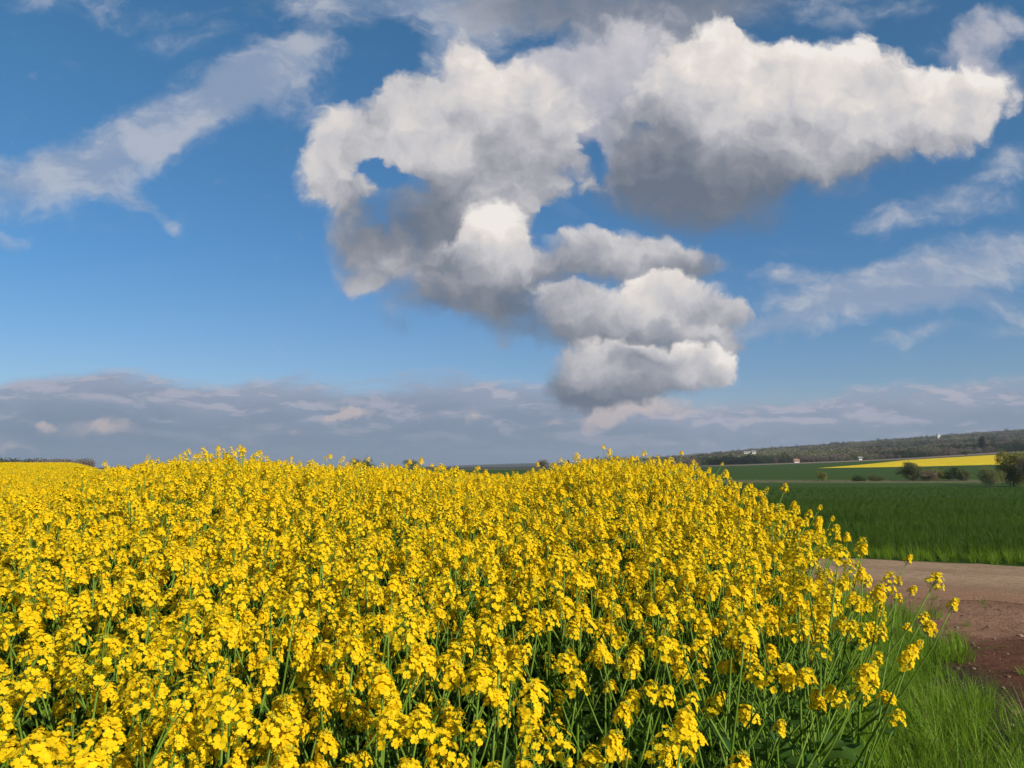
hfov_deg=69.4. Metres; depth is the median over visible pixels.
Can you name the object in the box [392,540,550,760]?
rapeseed plant
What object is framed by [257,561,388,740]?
rapeseed plant
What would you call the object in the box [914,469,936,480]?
reddish bush
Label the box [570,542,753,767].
rapeseed plant
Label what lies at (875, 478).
bush
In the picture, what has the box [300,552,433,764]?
rapeseed plant
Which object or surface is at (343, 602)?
rapeseed plant
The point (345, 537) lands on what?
rapeseed plant
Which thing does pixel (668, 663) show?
rapeseed plant
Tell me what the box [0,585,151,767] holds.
rapeseed plant
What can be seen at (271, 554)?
rapeseed plant
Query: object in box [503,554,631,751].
rapeseed plant
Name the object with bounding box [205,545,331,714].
rapeseed plant
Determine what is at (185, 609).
rapeseed plant
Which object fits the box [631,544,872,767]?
rapeseed plant
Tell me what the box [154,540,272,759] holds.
rapeseed plant
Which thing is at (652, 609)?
rapeseed plant
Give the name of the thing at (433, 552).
rapeseed plant
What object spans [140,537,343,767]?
rapeseed plant
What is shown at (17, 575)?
rapeseed plant
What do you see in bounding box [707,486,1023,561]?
wheat
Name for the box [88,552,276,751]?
rapeseed plant
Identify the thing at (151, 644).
rapeseed plant
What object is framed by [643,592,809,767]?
rapeseed plant
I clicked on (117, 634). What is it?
rapeseed plant
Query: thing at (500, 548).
rapeseed plant
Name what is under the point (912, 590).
rapeseed plant
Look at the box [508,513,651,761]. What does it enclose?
rapeseed plant
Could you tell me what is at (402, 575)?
rapeseed plant
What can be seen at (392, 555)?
rapeseed plant
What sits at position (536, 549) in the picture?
rapeseed plant
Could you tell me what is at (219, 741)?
rapeseed plant
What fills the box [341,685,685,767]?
rapeseed plant
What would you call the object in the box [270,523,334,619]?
rapeseed plant
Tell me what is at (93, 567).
rapeseed plant
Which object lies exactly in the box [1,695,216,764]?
rapeseed plant
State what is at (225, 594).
rapeseed plant
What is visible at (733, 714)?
rapeseed plant
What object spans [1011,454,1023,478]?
leafy tree
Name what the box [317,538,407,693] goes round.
rapeseed plant
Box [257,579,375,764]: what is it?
rapeseed plant
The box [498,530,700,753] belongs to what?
rapeseed plant
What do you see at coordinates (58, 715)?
rapeseed plant
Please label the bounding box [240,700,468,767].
rapeseed plant
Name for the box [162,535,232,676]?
rapeseed plant
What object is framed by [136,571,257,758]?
rapeseed plant
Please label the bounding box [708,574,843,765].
rapeseed plant
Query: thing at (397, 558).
rapeseed plant
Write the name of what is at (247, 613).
rapeseed plant
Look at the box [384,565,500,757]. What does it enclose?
rapeseed plant
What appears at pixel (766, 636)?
rapeseed plant
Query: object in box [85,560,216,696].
rapeseed plant
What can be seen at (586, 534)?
rapeseed plant
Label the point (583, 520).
rapeseed plant
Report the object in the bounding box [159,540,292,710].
rapeseed plant
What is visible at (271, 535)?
rapeseed plant
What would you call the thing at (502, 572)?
rapeseed plant
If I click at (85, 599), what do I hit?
rapeseed plant
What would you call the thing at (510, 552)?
rapeseed plant
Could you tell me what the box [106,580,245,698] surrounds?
rapeseed plant
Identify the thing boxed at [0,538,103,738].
rapeseed plant
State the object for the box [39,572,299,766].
rapeseed plant
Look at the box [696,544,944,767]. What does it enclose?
rapeseed plant
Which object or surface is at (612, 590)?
rapeseed plant
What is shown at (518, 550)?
rapeseed plant
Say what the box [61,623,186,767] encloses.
rapeseed plant
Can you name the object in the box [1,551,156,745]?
rapeseed plant
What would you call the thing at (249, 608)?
rapeseed plant
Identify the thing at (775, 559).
rapeseed plant
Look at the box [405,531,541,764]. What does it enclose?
rapeseed plant
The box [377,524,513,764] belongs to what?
rapeseed plant
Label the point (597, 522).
rapeseed plant
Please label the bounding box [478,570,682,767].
rapeseed plant
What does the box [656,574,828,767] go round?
rapeseed plant
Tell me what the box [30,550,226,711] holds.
rapeseed plant
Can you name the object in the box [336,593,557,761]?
rapeseed plant
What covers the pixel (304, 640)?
rapeseed plant
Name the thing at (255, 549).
rapeseed plant
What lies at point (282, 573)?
rapeseed plant
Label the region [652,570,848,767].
rapeseed plant
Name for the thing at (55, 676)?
rapeseed plant
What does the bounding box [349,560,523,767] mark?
rapeseed plant
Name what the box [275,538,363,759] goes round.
rapeseed plant
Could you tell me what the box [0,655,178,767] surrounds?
rapeseed plant
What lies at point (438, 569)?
rapeseed plant
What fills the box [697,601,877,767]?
rapeseed plant
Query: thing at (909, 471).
round bush
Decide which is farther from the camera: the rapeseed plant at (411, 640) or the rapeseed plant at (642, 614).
the rapeseed plant at (642, 614)
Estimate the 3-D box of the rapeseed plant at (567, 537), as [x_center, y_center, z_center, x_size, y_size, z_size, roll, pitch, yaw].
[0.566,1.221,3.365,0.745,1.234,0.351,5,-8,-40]
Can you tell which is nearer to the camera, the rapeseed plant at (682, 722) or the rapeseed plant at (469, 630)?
the rapeseed plant at (682, 722)
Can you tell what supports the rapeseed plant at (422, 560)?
on the ground at (1006, 625)
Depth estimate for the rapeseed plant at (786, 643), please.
2.52 m
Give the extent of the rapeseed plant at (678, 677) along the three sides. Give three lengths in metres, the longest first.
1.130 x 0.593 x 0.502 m
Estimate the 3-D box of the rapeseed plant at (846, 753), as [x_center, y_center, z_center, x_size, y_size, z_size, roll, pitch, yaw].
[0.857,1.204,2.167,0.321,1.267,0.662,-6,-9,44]
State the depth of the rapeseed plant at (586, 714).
2.48 m
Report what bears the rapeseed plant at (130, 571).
on the ground at (1006, 625)
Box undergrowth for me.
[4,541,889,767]
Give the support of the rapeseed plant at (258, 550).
on the ground at (1006, 625)
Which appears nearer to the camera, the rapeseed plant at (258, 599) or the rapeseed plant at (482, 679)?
the rapeseed plant at (482, 679)
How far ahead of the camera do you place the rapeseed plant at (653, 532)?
3.20 m
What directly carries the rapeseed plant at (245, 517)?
on the ground at (1006, 625)
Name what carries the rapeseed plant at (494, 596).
on the ground at (1006, 625)
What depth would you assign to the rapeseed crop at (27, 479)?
6.61 m
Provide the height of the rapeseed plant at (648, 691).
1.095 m
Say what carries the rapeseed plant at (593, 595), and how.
on the ground at (1006, 625)
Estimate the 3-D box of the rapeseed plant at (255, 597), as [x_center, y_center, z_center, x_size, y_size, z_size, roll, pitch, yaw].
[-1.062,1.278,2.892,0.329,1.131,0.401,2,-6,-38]
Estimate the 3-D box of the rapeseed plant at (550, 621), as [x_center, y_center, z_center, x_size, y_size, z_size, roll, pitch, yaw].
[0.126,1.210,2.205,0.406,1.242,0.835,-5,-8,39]
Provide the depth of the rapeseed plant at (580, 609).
2.06 m
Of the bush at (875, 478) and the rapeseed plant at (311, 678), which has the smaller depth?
the rapeseed plant at (311, 678)
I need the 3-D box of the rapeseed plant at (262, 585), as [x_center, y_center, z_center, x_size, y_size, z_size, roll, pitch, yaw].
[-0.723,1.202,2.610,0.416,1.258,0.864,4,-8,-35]
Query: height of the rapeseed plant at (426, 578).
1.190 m
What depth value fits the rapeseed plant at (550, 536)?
3.38 m
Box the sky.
[0,0,1023,467]
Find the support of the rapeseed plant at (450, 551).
on the ground at (1006, 625)
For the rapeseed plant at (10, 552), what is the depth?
3.10 m
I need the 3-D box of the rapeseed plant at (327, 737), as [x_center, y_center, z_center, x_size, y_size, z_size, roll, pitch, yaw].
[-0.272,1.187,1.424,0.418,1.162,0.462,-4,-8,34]
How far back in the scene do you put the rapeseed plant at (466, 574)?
3.14 m
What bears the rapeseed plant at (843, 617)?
on the ground at (1006, 625)
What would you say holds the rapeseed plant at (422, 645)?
on the ground at (1006, 625)
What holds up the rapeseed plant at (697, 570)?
on the ground at (1006, 625)
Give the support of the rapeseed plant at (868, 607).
on the ground at (1006, 625)
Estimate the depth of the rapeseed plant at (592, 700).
2.62 m
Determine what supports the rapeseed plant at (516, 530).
on the ground at (1006, 625)
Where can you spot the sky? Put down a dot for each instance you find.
(445, 232)
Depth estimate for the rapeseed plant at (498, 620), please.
2.26 m
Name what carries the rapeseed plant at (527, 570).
on the ground at (1006, 625)
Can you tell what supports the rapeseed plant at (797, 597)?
on the ground at (1006, 625)
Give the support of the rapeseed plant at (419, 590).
on the ground at (1006, 625)
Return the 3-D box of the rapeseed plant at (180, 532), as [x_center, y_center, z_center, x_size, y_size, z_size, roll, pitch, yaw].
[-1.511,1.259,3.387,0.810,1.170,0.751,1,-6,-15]
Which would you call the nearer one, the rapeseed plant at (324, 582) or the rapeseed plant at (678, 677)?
the rapeseed plant at (678, 677)
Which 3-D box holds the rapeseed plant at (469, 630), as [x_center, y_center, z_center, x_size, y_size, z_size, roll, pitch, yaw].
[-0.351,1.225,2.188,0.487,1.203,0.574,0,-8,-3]
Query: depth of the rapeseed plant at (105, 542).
2.90 m
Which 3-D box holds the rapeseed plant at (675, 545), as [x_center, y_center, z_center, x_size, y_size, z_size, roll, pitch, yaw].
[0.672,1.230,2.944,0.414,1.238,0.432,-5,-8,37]
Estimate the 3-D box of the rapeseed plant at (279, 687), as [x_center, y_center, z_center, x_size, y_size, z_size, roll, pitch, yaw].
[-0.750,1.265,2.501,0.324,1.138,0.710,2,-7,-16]
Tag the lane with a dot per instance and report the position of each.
(989, 582)
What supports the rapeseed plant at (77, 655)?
on the ground at (1006, 625)
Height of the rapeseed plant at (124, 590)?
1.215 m
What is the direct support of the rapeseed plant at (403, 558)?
on the ground at (1006, 625)
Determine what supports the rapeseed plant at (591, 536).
on the ground at (1006, 625)
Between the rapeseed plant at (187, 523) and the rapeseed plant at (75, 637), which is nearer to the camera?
the rapeseed plant at (75, 637)
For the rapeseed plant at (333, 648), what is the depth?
2.72 m
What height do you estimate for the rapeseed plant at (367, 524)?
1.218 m
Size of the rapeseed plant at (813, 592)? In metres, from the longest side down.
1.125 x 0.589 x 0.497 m
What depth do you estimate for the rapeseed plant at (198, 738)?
1.47 m
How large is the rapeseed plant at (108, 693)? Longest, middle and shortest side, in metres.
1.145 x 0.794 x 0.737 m
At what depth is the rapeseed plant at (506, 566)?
3.88 m
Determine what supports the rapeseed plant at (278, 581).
on the ground at (1006, 625)
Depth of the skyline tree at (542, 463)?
297.86 m
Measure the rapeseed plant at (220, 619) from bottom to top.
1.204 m
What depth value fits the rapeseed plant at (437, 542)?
2.96 m
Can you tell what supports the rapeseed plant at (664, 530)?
on the ground at (1006, 625)
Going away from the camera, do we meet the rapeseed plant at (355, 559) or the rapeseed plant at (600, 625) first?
the rapeseed plant at (600, 625)
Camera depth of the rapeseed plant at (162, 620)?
2.38 m
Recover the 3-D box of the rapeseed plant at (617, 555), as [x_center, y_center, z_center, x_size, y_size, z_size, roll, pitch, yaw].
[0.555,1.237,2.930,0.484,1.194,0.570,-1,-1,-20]
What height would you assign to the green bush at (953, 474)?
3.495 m
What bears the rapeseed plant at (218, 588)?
on the ground at (1006, 625)
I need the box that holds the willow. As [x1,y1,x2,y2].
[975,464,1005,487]
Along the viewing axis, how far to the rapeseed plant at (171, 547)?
2.78 m
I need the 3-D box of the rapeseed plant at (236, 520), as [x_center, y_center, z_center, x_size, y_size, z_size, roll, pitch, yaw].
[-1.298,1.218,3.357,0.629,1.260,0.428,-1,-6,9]
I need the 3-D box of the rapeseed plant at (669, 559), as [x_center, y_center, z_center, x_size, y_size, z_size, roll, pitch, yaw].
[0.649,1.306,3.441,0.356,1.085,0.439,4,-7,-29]
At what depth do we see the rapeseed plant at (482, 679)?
1.44 m
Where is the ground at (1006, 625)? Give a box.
[26,451,1023,767]
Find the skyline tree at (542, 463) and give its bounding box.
[537,459,547,467]
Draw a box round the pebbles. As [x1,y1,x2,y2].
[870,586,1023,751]
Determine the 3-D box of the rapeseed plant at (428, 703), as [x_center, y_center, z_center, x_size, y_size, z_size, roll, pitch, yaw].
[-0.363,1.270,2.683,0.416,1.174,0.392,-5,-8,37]
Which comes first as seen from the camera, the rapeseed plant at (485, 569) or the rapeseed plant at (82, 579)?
the rapeseed plant at (82, 579)
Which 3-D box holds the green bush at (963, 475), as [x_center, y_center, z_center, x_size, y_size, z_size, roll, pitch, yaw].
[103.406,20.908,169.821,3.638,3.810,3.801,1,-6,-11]
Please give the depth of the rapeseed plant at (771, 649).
1.99 m
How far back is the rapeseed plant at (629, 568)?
2.62 m
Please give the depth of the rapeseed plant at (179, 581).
2.35 m
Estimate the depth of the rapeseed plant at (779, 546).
3.55 m
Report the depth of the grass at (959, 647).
4.95 m
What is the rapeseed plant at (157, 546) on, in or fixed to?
on the ground at (1006, 625)
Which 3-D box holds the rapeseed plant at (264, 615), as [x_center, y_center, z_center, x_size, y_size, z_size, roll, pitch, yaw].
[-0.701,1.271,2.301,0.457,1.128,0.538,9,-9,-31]
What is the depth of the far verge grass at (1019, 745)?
4.11 m
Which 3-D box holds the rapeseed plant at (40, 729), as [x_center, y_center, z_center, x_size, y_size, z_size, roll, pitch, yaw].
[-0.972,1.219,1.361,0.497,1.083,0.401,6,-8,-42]
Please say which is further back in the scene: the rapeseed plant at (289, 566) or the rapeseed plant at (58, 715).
the rapeseed plant at (289, 566)
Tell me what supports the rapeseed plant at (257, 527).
on the ground at (1006, 625)
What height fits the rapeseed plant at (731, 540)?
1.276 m
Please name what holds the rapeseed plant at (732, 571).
on the ground at (1006, 625)
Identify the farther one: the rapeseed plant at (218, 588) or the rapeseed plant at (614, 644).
the rapeseed plant at (218, 588)
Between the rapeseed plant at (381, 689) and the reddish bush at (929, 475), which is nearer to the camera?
the rapeseed plant at (381, 689)
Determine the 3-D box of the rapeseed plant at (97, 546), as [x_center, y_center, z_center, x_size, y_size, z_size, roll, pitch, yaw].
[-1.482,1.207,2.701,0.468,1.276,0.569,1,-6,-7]
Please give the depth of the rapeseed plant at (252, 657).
1.99 m
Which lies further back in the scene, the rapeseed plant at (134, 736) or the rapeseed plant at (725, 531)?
the rapeseed plant at (725, 531)
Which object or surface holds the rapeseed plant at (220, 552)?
on the ground at (1006, 625)
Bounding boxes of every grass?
[622,563,1023,767]
[736,538,1023,767]
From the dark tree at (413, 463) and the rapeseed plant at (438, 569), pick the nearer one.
the rapeseed plant at (438, 569)
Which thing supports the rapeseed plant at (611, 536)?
on the ground at (1006, 625)
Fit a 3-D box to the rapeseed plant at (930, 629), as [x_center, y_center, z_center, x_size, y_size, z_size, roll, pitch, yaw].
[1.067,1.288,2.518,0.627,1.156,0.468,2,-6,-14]
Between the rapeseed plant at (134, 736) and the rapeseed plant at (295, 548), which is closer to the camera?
the rapeseed plant at (134, 736)
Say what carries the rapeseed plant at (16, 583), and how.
on the ground at (1006, 625)
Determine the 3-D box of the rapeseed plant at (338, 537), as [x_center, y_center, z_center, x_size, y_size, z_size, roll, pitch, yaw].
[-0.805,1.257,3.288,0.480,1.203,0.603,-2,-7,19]
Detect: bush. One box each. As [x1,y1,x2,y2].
[817,471,826,480]
[847,475,866,480]
[866,474,886,480]
[895,460,924,480]
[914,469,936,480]
[928,467,946,480]
[940,466,962,480]
[956,468,971,480]
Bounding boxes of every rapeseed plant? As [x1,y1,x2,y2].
[0,533,90,760]
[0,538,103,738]
[0,562,188,746]
[0,569,52,714]
[0,577,117,740]
[0,578,123,767]
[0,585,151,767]
[0,588,175,754]
[0,598,162,747]
[0,612,158,761]
[0,613,104,747]
[0,627,152,764]
[0,633,236,767]
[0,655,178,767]
[0,726,113,763]
[1,537,75,707]
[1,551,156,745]
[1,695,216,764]
[3,555,140,692]
[4,535,61,675]
[4,556,147,752]
[4,632,244,754]
[4,663,156,766]
[8,618,96,767]
[12,599,302,757]
[14,584,224,767]
[18,537,158,710]
[19,537,159,764]
[19,652,308,767]
[20,560,209,749]
[21,572,191,765]
[23,570,297,753]
[23,639,206,766]
[24,674,307,767]
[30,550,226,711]
[30,637,228,761]
[34,580,220,747]
[37,535,180,724]
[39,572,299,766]
[48,556,200,752]
[58,555,221,711]
[58,586,363,767]
[59,527,176,709]
[59,677,88,729]
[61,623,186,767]
[69,599,269,752]
[76,535,230,748]
[83,562,204,732]
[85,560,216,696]
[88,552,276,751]
[96,530,180,676]
[98,537,205,710]
[105,610,310,767]
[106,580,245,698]
[108,518,235,647]
[111,582,307,744]
[113,528,277,624]
[117,545,253,709]
[121,546,265,757]
[121,669,359,767]
[122,669,338,767]
[124,720,273,767]
[127,510,337,764]
[131,570,295,689]
[136,519,242,659]
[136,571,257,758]
[139,525,281,730]
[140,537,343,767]
[142,512,282,720]
[142,681,331,767]
[145,586,311,765]
[146,659,383,767]
[147,604,294,767]
[147,631,305,764]
[147,633,464,767]
[148,600,296,767]
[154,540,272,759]
[154,589,439,765]
[159,535,260,685]
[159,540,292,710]
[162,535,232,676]
[163,657,373,767]
[171,524,289,696]
[177,525,355,748]
[178,587,299,742]
[179,524,302,658]
[182,608,304,764]
[186,545,362,763]
[186,559,318,754]
[189,530,375,736]
[193,746,339,767]
[200,589,432,767]
[204,525,294,721]
[204,543,300,667]
[204,571,290,760]
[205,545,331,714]
[210,547,364,715]
[212,517,331,741]
[213,564,346,705]
[215,527,384,707]
[215,546,316,707]
[217,680,429,767]
[218,561,359,766]
[222,547,383,760]
[222,607,384,767]
[222,638,493,767]
[227,539,325,710]
[231,613,400,766]
[236,527,316,718]
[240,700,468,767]
[241,583,338,767]
[241,598,395,767]
[248,531,376,720]
[249,578,396,763]
[251,589,372,766]
[252,528,374,760]
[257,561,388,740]
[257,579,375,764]
[257,603,501,767]
[258,543,352,756]
[258,655,487,767]
[259,532,340,742]
[264,562,419,752]
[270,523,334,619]
[270,540,430,766]
[271,645,461,767]
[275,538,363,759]
[279,605,511,767]
[281,516,373,608]
[283,539,392,734]
[287,618,531,767]
[287,703,456,767]
[288,527,472,748]
[290,585,394,742]
[292,514,399,733]
[293,531,376,724]
[295,580,439,767]
[298,519,452,750]
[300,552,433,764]
[303,633,480,766]
[304,573,480,767]
[310,581,385,741]
[310,592,457,749]
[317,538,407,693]
[317,538,576,757]
[320,579,532,753]
[323,554,424,741]
[325,590,475,767]
[332,551,428,682]
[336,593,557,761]
[337,571,472,759]
[338,550,476,767]
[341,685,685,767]
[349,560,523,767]
[352,553,449,754]
[355,551,453,765]
[363,528,479,724]
[365,526,495,699]
[368,533,494,742]
[369,528,489,762]
[370,637,562,767]
[370,645,639,767]
[376,662,624,767]
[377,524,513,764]
[381,582,492,759]
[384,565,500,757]
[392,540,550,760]
[394,531,490,708]
[397,663,580,767]
[402,534,474,710]
[402,543,495,674]
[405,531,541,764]
[407,541,569,759]
[411,594,675,767]
[412,564,520,764]
[412,586,579,767]
[415,602,600,767]
[416,550,519,728]
[418,515,509,760]
[424,524,566,738]
[430,527,574,729]
[433,585,580,767]
[436,547,520,733]
[440,563,618,752]
[446,530,635,748]
[448,550,567,751]
[449,567,575,741]
[452,591,605,765]
[454,569,566,745]
[456,557,519,764]
[457,552,606,741]
[458,545,607,766]
[461,554,569,767]
[466,546,548,736]
[467,524,584,741]
[470,570,562,764]
[472,520,585,765]
[473,541,628,733]
[473,580,628,767]
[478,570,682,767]
[479,551,611,767]
[480,523,597,716]
[489,552,625,747]
[495,585,690,767]
[498,530,570,767]
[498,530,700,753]
[499,553,634,767]
[501,524,623,757]
[502,602,790,767]
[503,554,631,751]
[503,596,610,767]
[507,653,726,767]
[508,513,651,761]
[513,580,643,754]
[515,688,681,767]
[515,708,750,767]
[517,519,652,735]
[518,563,656,745]
[530,633,730,767]
[538,578,624,767]
[539,562,632,766]
[540,525,614,656]
[540,531,664,756]
[543,545,682,767]
[547,553,756,748]
[555,528,643,729]
[558,510,672,735]
[563,553,755,758]
[564,515,710,747]
[566,613,879,767]
[568,549,722,767]
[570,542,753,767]
[572,527,717,699]
[578,507,703,767]
[579,508,665,734]
[581,564,725,767]
[590,511,660,730]
[593,501,686,745]
[593,530,685,738]
[593,615,757,767]
[603,552,750,767]
[604,527,716,764]
[604,550,671,767]
[604,606,737,767]
[608,579,758,729]
[608,620,727,767]
[609,598,778,767]
[613,535,752,767]
[614,547,699,764]
[615,552,754,767]
[616,663,849,767]
[618,570,779,767]
[620,534,682,708]
[624,538,754,721]
[628,531,721,759]
[631,505,761,690]
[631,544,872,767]
[635,535,744,766]
[637,523,768,754]
[638,565,737,766]
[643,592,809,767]
[644,511,750,714]
[647,549,732,749]
[649,552,798,754]
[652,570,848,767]
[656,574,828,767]
[660,514,768,767]
[661,545,864,764]
[664,544,789,767]
[670,528,750,711]
[671,576,878,767]
[671,631,906,767]
[677,514,771,718]
[690,602,872,756]
[693,572,875,766]
[693,643,896,767]
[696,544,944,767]
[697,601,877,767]
[698,556,856,767]
[700,522,811,766]
[702,593,793,730]
[706,552,851,765]
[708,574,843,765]
[712,582,863,767]
[716,591,918,767]
[718,548,847,737]
[718,593,937,766]
[733,540,826,745]
[740,566,959,767]
[743,579,855,755]
[745,560,866,750]
[752,567,888,762]
[759,558,930,765]
[763,532,913,749]
[764,549,917,750]
[767,578,923,766]
[769,588,911,767]
[788,584,884,764]
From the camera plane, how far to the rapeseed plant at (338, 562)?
3.05 m
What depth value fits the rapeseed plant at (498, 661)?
1.53 m
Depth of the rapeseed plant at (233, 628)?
1.86 m
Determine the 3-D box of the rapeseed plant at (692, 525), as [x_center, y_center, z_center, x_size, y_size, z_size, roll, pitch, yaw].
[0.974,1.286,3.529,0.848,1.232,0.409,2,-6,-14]
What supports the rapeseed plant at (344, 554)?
on the ground at (1006, 625)
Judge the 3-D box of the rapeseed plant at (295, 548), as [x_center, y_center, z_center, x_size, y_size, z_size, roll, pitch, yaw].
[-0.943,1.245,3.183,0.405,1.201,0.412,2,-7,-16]
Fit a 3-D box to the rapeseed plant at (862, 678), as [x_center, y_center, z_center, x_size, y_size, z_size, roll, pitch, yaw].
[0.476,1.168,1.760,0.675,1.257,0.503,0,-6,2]
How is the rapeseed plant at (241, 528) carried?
on the ground at (1006, 625)
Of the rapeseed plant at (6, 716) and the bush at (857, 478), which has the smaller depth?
the rapeseed plant at (6, 716)
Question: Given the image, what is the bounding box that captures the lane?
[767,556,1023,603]
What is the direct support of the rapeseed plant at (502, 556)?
on the ground at (1006, 625)
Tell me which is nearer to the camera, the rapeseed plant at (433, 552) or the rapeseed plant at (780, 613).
the rapeseed plant at (780, 613)
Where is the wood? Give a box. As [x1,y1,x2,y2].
[0,428,1023,466]
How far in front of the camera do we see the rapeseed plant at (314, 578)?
2.93 m
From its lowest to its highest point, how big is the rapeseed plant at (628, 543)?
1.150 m
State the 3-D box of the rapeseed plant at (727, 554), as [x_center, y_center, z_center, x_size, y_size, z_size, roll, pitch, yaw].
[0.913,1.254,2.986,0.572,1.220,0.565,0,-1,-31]
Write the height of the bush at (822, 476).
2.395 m
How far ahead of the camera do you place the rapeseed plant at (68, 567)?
2.39 m
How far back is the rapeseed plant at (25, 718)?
2.36 m
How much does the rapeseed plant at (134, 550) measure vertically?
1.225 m
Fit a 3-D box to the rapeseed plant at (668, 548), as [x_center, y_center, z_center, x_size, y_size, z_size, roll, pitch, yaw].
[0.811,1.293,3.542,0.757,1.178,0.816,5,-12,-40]
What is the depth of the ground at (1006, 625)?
66.36 m
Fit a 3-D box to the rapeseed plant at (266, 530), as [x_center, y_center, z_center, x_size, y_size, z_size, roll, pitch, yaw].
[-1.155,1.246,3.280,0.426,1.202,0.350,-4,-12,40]
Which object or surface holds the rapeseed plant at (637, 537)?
on the ground at (1006, 625)
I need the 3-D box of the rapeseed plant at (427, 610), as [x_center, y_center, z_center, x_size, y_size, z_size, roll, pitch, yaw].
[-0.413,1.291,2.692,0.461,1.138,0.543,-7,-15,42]
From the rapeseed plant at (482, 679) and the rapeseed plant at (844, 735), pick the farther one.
the rapeseed plant at (844, 735)
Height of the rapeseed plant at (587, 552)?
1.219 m
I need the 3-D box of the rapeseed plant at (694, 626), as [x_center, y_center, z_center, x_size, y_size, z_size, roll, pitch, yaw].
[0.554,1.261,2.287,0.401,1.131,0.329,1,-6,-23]
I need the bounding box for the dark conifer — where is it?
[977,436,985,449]
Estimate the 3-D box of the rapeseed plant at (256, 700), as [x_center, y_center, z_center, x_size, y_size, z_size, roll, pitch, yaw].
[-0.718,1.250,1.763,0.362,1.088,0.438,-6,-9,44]
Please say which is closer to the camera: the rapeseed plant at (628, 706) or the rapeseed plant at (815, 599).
the rapeseed plant at (628, 706)
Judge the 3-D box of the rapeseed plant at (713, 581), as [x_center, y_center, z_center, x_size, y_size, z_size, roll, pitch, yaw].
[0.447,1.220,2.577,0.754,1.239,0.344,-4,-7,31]
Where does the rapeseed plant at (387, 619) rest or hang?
on the ground at (1006, 625)
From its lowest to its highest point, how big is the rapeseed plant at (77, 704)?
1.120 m
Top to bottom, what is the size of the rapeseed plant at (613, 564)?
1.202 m
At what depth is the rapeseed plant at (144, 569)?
2.77 m
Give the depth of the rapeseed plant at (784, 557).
3.06 m
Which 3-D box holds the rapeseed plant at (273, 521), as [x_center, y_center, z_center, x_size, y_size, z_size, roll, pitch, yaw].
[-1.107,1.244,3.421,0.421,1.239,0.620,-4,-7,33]
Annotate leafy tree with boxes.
[993,450,1023,486]
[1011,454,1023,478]
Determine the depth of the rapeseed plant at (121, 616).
2.52 m
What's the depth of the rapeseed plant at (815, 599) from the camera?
2.93 m
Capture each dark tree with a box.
[361,457,375,469]
[402,459,422,471]
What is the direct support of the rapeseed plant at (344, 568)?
on the ground at (1006, 625)
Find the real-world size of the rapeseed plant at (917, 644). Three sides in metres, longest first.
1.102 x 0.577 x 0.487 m
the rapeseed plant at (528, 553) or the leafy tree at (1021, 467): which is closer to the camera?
the rapeseed plant at (528, 553)
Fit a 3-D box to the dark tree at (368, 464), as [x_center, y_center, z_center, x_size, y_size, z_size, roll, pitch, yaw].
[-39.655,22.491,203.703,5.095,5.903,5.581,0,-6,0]
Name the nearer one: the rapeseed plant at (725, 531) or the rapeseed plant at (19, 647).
the rapeseed plant at (19, 647)
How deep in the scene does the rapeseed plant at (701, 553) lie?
3.38 m
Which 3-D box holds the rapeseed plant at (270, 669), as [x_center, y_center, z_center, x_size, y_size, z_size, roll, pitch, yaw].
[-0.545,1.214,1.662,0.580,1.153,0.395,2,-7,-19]
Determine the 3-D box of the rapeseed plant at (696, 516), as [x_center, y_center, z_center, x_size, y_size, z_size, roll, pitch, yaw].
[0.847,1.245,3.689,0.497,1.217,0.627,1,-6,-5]
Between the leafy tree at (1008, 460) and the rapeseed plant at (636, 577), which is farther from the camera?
the leafy tree at (1008, 460)
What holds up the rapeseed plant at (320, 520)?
on the ground at (1006, 625)
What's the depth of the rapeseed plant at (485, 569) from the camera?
3.45 m
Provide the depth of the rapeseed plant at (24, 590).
2.23 m
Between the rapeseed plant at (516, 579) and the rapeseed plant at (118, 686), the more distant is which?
the rapeseed plant at (516, 579)
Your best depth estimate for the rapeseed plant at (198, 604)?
2.48 m
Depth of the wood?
621.02 m
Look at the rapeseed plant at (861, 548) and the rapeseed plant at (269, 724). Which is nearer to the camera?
the rapeseed plant at (269, 724)
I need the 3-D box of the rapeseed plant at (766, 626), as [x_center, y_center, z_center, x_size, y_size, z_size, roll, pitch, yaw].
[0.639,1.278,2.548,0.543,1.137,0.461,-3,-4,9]
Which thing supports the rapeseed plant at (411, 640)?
on the ground at (1006, 625)
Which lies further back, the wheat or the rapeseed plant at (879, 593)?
the wheat
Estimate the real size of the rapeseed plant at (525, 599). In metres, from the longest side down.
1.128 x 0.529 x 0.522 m
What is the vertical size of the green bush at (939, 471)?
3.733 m
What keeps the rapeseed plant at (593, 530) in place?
on the ground at (1006, 625)
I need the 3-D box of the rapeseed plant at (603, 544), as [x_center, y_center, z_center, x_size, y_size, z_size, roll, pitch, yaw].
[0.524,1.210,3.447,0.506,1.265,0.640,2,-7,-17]
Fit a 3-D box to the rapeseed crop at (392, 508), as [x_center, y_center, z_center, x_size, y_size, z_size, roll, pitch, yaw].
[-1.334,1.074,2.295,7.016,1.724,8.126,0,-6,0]
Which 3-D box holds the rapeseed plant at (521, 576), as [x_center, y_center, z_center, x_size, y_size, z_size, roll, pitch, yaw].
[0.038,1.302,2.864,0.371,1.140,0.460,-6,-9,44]
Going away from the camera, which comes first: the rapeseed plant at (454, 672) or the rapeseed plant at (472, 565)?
the rapeseed plant at (454, 672)
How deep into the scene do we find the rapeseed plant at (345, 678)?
2.28 m
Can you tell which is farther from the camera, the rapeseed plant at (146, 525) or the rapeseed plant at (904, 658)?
the rapeseed plant at (146, 525)

